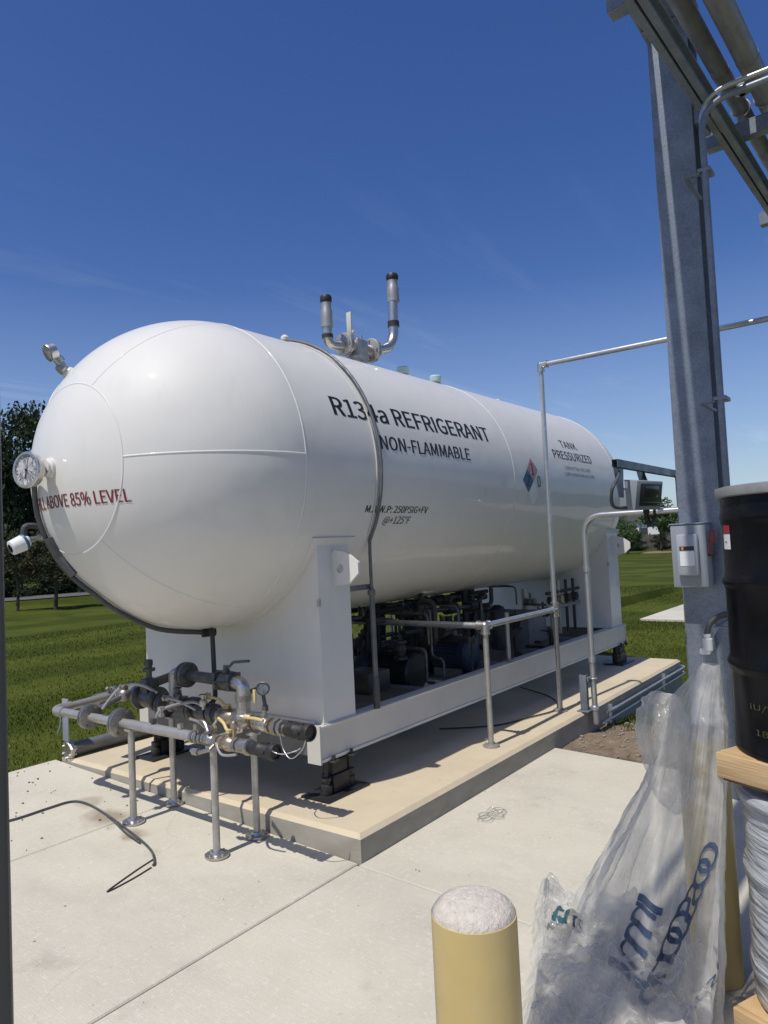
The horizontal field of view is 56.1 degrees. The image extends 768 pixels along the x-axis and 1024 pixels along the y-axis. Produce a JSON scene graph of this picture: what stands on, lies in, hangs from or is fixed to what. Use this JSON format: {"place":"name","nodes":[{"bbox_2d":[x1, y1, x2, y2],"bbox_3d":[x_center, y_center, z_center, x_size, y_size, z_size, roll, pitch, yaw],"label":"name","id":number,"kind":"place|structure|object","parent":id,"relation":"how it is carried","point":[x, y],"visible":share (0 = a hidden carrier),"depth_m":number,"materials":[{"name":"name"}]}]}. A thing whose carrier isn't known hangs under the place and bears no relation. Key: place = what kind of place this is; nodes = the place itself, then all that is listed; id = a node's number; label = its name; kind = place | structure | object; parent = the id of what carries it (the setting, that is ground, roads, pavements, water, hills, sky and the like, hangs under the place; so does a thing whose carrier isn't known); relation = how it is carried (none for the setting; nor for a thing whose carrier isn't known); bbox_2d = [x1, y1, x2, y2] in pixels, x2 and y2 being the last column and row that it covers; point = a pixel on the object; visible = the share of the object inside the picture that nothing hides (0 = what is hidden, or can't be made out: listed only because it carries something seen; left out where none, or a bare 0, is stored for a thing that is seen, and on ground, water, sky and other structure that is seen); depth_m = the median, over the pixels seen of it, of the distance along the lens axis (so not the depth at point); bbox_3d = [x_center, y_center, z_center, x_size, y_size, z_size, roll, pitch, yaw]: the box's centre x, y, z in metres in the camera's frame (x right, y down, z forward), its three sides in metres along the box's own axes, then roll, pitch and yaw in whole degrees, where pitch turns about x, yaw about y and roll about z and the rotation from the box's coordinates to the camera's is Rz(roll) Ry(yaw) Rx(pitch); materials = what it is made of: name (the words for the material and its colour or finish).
{"place":"outdoors","nodes":[
{"label":"outdoors","id":0,"kind":"place"},
{"bbox_2d":[5,592,89,600],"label":"road","id":1,"kind":"structure","parent":0,"point":[46,596],"depth_m":31.76,"materials":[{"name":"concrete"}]},
{"bbox_2d":[8,760,168,861],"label":"concrete slab","id":2,"kind":"structure","parent":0,"point":[58,825],"depth_m":4.53,"materials":[{"name":"grey concrete"}]},
{"bbox_2d":[10,804,357,1023],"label":"concrete slab","id":3,"kind":"structure","parent":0,"point":[94,952],"depth_m":3.30,"materials":[{"name":"grey concrete"}]},
{"bbox_2d":[9,800,155,891],"bbox_3d":[-1.925,1.810,3.800,1.473,0.069,1.224,-5,-3,37],"label":"black cable","id":4,"kind":"object","parent":3,"relation":"on","point":[122,826],"visible":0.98,"depth_m":4.08,"materials":[{"name":"black rubber"}]},
{"bbox_2d":[52,628,316,860],"bbox_3d":[-1.084,1.277,4.496,2.320,1.128,1.067,-5,-3,37],"label":"pipe manifold","id":5,"kind":"object","parent":3,"relation":"on","point":[149,692],"visible":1,"depth_m":4.17,"materials":[{"name":"grey paint"}]},
{"bbox_2d":[5,549,690,772],"bbox_3d":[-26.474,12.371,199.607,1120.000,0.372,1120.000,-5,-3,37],"label":"lawn","id":6,"kind":"structure","parent":0,"point":[42,616],"depth_m":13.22,"materials":[{"name":"green plant"}]},
{"bbox_2d":[0,407,33,543],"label":"broadleaf tree","id":7,"kind":"object","parent":6,"relation":"on","point":[9,510],"visible":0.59,"depth_m":34.05,"materials":[{"name":"green plant"}]},
{"bbox_2d":[1,400,45,591],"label":"broadleaf tree","id":8,"kind":"object","parent":6,"relation":"on","point":[28,424],"visible":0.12,"depth_m":35.13,"materials":[{"name":"green plant"}]},
{"bbox_2d":[3,528,50,610],"bbox_3d":[-12.870,2.040,25.515,1.806,2.972,1.969,-5,-3,37],"label":"sapling","id":9,"kind":"object","parent":6,"relation":"on","point":[20,564],"visible":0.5,"depth_m":25.29,"materials":[{"name":"green plant"}]},
{"bbox_2d":[4,556,49,597],"bbox_3d":[-17.241,3.231,33.119,3.357,2.324,4.221,-5,-3,37],"label":"shrub","id":10,"kind":"object","parent":6,"relation":"on","point":[10,588],"visible":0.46,"depth_m":32.78,"materials":[{"name":"green plant"}]},
{"bbox_2d":[19,530,65,609],"bbox_3d":[-11.678,1.874,25.544,2.998,3.194,2.827,-5,-3,37],"label":"ornamental tree","id":11,"kind":"object","parent":6,"relation":"on","point":[38,549],"visible":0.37,"depth_m":24.71,"materials":[{"name":"green plant"}]},
{"bbox_2d":[24,566,85,594],"bbox_3d":[-15.252,3.231,35.096,3.916,2.324,4.925,-5,-3,37],"label":"shrub","id":12,"kind":"object","parent":6,"relation":"on","point":[66,585],"visible":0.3,"depth_m":33.76,"materials":[{"name":"green plant"}]},
{"bbox_2d":[616,516,630,531],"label":"young tree","id":13,"kind":"object","parent":6,"relation":"on","point":[622,521],"visible":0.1,"depth_m":76.75,"materials":[{"name":"green plant"}]},
{"bbox_2d":[616,522,643,553],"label":"young tree","id":14,"kind":"object","parent":6,"relation":"on","point":[632,534],"visible":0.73,"depth_m":66.45,"materials":[{"name":"green plant"}]},
{"bbox_2d":[618,537,651,550],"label":"shrub","id":15,"kind":"object","parent":6,"relation":"on","point":[637,546],"visible":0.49,"depth_m":77.45,"materials":[{"name":"green plant"}]},
{"bbox_2d":[617,533,671,549],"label":"fence","id":16,"kind":"object","parent":6,"relation":"on","point":[646,538],"visible":0.04,"depth_m":81.12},
{"bbox_2d":[616,509,677,534],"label":"house","id":17,"kind":"structure","parent":6,"relation":"on","point":[645,530],"depth_m":87.67,"materials":[{"name":"white"}]},
{"bbox_2d":[639,528,647,534],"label":"window","id":18,"kind":"structure","parent":17,"relation":"in","point":[645,530],"depth_m":87.48,"materials":[{"name":"glass"}]},
{"bbox_2d":[640,551,671,553],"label":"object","id":19,"kind":"object","parent":6,"relation":"on","point":[652,552],"visible":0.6,"depth_m":65.11,"materials":[{"name":"beige concrete"}]},
{"bbox_2d":[635,497,677,550],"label":"young tree","id":20,"kind":"object","parent":6,"relation":"on","point":[662,522],"visible":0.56,"depth_m":65.33,"materials":[{"name":"green plant"}]},
{"bbox_2d":[649,532,671,549],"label":"shrub","id":21,"kind":"object","parent":6,"relation":"on","point":[667,546],"visible":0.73,"depth_m":77.69,"materials":[{"name":"green plant"}]},
{"bbox_2d":[71,655,679,839],"bbox_3d":[0.547,1.770,6.806,2.764,0.022,5.824,-5,-3,37],"label":"concrete pad","id":22,"kind":"object","parent":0,"point":[404,773],"visible":0.61,"depth_m":4.97,"materials":[{"name":"beige concrete"}]},
{"bbox_2d":[57,686,153,764],"bbox_3d":[-1.462,1.630,6.321,0.582,0.600,2.610,-5,-3,37],"label":"drain pipe","id":23,"kind":"object","parent":22,"relation":"on","point":[71,750],"visible":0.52,"depth_m":5.48,"materials":[{"name":"silver metal"}]},
{"bbox_2d":[7,272,633,803],"bbox_3d":[0.271,-0.212,6.660,2.150,3.944,7.177,-5,-3,37],"label":"refrigerant tank","id":24,"kind":"object","parent":22,"relation":"on","point":[273,510],"visible":0.96,"depth_m":4.37,"materials":[{"name":"white metal"}]},
{"bbox_2d":[355,628,425,686],"bbox_3d":[0.034,1.202,5.764,0.620,0.538,0.410,-5,-3,37],"label":"pump","id":25,"kind":"object","parent":24,"relation":"attached to","point":[410,671],"visible":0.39,"depth_m":5.58,"materials":[{"name":"black paint"}]},
{"bbox_2d":[421,620,480,680],"bbox_3d":[0.545,1.201,6.469,0.620,0.538,0.410,-5,-3,37],"label":"pump","id":26,"kind":"object","parent":24,"relation":"attached to","point":[456,657],"visible":0.42,"depth_m":6.29,"materials":[{"name":"blue paint"}]},
{"bbox_2d":[351,585,553,695],"bbox_3d":[0.466,1.029,6.717,1.365,0.845,4.053,-5,-3,37],"label":"underslung piping","id":27,"kind":"object","parent":24,"relation":"attached to","point":[413,639],"visible":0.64,"depth_m":6.04,"materials":[{"name":"metal"}]},
{"bbox_2d":[475,578,580,644],"bbox_3d":[1.615,1.037,7.761,0.600,0.570,1.500,-5,-3,37],"label":"meter run","id":28,"kind":"object","parent":27,"relation":"attached to","point":[529,632],"visible":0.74,"depth_m":7.30,"materials":[{"name":"grey paint"}]},
{"bbox_2d":[503,612,515,661],"bbox_3d":[1.067,1.071,6.192,0.080,0.414,0.080,-5,-3,37],"label":"pipe support","id":29,"kind":"object","parent":24,"relation":"on","point":[507,637],"visible":1,"depth_m":6.18,"materials":[{"name":"grey paint"}]},
{"bbox_2d":[71,661,681,865],"bbox_3d":[0.564,2.119,6.790,2.764,0.678,5.824,-5,-3,37],"label":"pad face","id":30,"kind":"object","parent":22,"relation":"attached to","point":[362,851],"visible":0.25,"depth_m":4.41},
{"bbox_2d":[608,704,613,722],"bbox_3d":[2.025,1.799,6.435,0.027,0.165,0.040,-5,-3,37],"label":"wall bracket","id":31,"kind":"object","parent":30,"relation":"attached to","point":[610,706],"depth_m":6.42,"materials":[{"name":"grey metal"}]},
{"bbox_2d":[601,671,685,724],"bbox_3d":[2.542,1.840,7.343,0.371,0.033,2.672,-5,-3,37],"label":"conduit","id":32,"kind":"object","parent":30,"relation":"attached to","point":[615,715],"visible":0.9,"depth_m":6.91,"materials":[{"name":"grey metal"}]},
{"bbox_2d":[606,665,684,713],"bbox_3d":[2.584,1.773,7.406,0.371,0.033,2.522,-5,-3,37],"label":"conduit","id":33,"kind":"object","parent":30,"relation":"attached to","point":[615,707],"visible":0.9,"depth_m":7.06,"materials":[{"name":"grey metal"}]},
{"bbox_2d":[662,674,665,689],"bbox_3d":[2.994,1.814,7.708,0.027,0.165,0.040,-5,-3,37],"label":"wall bracket","id":34,"kind":"object","parent":30,"relation":"attached to","point":[664,681],"depth_m":7.69,"materials":[{"name":"grey metal"}]},
{"bbox_2d":[439,687,557,729],"bbox_3d":[1.148,1.691,6.195,0.622,0.014,1.716,-4,-3,32],"label":"cable","id":35,"kind":"object","parent":22,"relation":"on","point":[511,721],"visible":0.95,"depth_m":5.79,"materials":[{"name":"black rubber"}]},
{"bbox_2d":[352,316,767,748],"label":"pipe run","id":36,"kind":"object","parent":22,"relation":"on","point":[484,627],"visible":0.99,"depth_m":5.82,"materials":[{"name":"grey paint"}]},
{"bbox_2d":[0,0,767,507],"label":"sky","id":37,"kind":"structure","parent":0,"point":[241,164],"materials":[{"name":"blue"}]},
{"bbox_2d":[93,866,743,1023],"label":"concrete slab","id":38,"kind":"structure","parent":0,"point":[332,952],"depth_m":2.72,"materials":[{"name":"grey concrete"}]},
{"bbox_2d":[0,417,13,1023],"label":"steel post","id":39,"kind":"object","parent":38,"relation":"on","point":[6,992],"visible":1,"depth_m":1.07,"materials":[{"name":"grey metal"}]},
{"bbox_2d":[431,885,522,1023],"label":"bollard","id":40,"kind":"object","parent":38,"relation":"on","point":[476,964],"visible":1,"depth_m":1.43,"materials":[{"name":"beige paint"}]},
{"bbox_2d":[359,748,755,999],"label":"concrete slab","id":41,"kind":"structure","parent":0,"point":[573,805],"depth_m":3.81,"materials":[{"name":"grey concrete"}]},
{"bbox_2d":[11,763,739,941],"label":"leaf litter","id":42,"kind":"object","parent":41,"relation":"on","point":[120,814],"visible":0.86,"depth_m":4.38,"materials":[{"name":"brown plant"}]},
{"bbox_2d":[477,807,505,820],"bbox_3d":[0.635,1.772,4.226,0.148,0.018,0.237,-5,-3,37],"label":"wire scrap","id":43,"kind":"object","parent":41,"relation":"on","point":[491,815],"visible":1,"depth_m":4.24,"materials":[{"name":"grey paint"}]},
{"bbox_2d":[640,16,739,800],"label":"steel column","id":44,"kind":"structure","parent":41,"relation":"on","point":[695,424],"depth_m":4.60,"materials":[{"name":"grey metal"}]},
{"bbox_2d":[610,459,691,723],"bbox_3d":[2.105,0.748,5.523,0.073,2.220,1.692,-5,-3,38],"label":"strut arm","id":45,"kind":"object","parent":44,"relation":"attached to","point":[619,465],"visible":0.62,"depth_m":5.26},
{"bbox_2d":[620,471,662,526],"bbox_3d":[1.905,-0.102,5.282,0.425,0.424,0.185,0,-4,-43],"label":"control box","id":46,"kind":"object","parent":45,"relation":"hanging from","point":[645,495],"visible":0.93,"depth_m":5.18,"materials":[{"name":"grey paint"}]},
{"bbox_2d":[606,0,767,227],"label":"pipe rack","id":47,"kind":"object","parent":44,"relation":"on","point":[652,20],"visible":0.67,"depth_m":4.44,"materials":[{"name":"metal"}]},
{"bbox_2d":[666,0,767,171],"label":"overhead pipe","id":48,"kind":"object","parent":47,"relation":"attached to","point":[689,17],"visible":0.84,"depth_m":4.42,"materials":[{"name":"grey metal"}]},
{"bbox_2d":[702,0,767,113],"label":"overhead pipe","id":49,"kind":"object","parent":47,"relation":"attached to","point":[727,17],"visible":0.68,"depth_m":4.32,"materials":[{"name":"grey metal"}]},
{"bbox_2d":[669,522,716,586],"bbox_3d":[1.936,0.267,4.485,0.271,0.398,0.168,-5,-3,37],"label":"disconnect switch","id":50,"kind":"object","parent":44,"relation":"attached to","point":[692,549],"visible":1,"depth_m":4.44,"materials":[{"name":"grey paint"}]},
{"bbox_2d":[700,612,726,654],"bbox_3d":[2.046,0.744,4.441,0.184,0.262,0.104,-5,-3,37],"label":"flexible conduit","id":51,"kind":"object","parent":44,"relation":"attached to","point":[709,643],"visible":0.94,"depth_m":4.43,"materials":[{"name":"white plastic"}]},
{"bbox_2d":[683,66,767,627],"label":"conduit","id":52,"kind":"object","parent":44,"relation":"attached to","point":[705,172],"visible":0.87,"depth_m":4.18,"materials":[{"name":"metal"}]},
{"bbox_2d":[677,724,744,990],"bbox_3d":[1.226,1.271,2.713,0.178,0.926,0.178,-5,-3,37],"label":"bollard","id":53,"kind":"object","parent":41,"relation":"on","point":[694,815],"visible":0.84,"depth_m":2.64,"materials":[{"name":"beige paint"}]},
{"bbox_2d":[522,663,727,1023],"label":"plastic sheet","id":54,"kind":"object","parent":53,"relation":"on","point":[574,911],"visible":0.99,"depth_m":2.52,"materials":[{"name":"white"}]},
{"bbox_2d":[733,994,767,1023],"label":"pallet","id":55,"kind":"object","parent":41,"relation":"on","point":[751,1010],"visible":0.74,"depth_m":2.34,"materials":[{"name":"brown wood"}]},
{"bbox_2d":[735,784,767,1011],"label":"wrapped drum","id":56,"kind":"object","parent":55,"relation":"on","point":[755,817],"visible":0.93,"depth_m":2.33,"materials":[{"name":"white plastic"}]},
{"bbox_2d":[716,746,767,792],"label":"pallet","id":57,"kind":"object","parent":56,"relation":"on","point":[736,764],"visible":0.7,"depth_m":2.32,"materials":[{"name":"brown wood"}]},
{"bbox_2d":[714,481,767,761],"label":"steel drum","id":58,"kind":"object","parent":57,"relation":"on","point":[743,517],"visible":1,"depth_m":2.31,"materials":[{"name":"black metal"}]},
{"bbox_2d":[562,721,690,769],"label":"bare ground","id":59,"kind":"structure","parent":0,"point":[594,737],"depth_m":5.65,"materials":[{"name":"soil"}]},
{"bbox_2d":[577,507,677,725],"bbox_3d":[2.049,0.875,5.808,1.070,1.788,0.155,-5,-3,37],"label":"conduit riser","id":60,"kind":"object","parent":59,"relation":"on","point":[592,678],"visible":0.98,"depth_m":6.05,"materials":[{"name":"metal"}]},
{"bbox_2d":[640,604,683,621],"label":"sidewalk","id":61,"kind":"structure","parent":0,"point":[674,614],"depth_m":15.48,"materials":[{"name":"concrete"}]}
]}

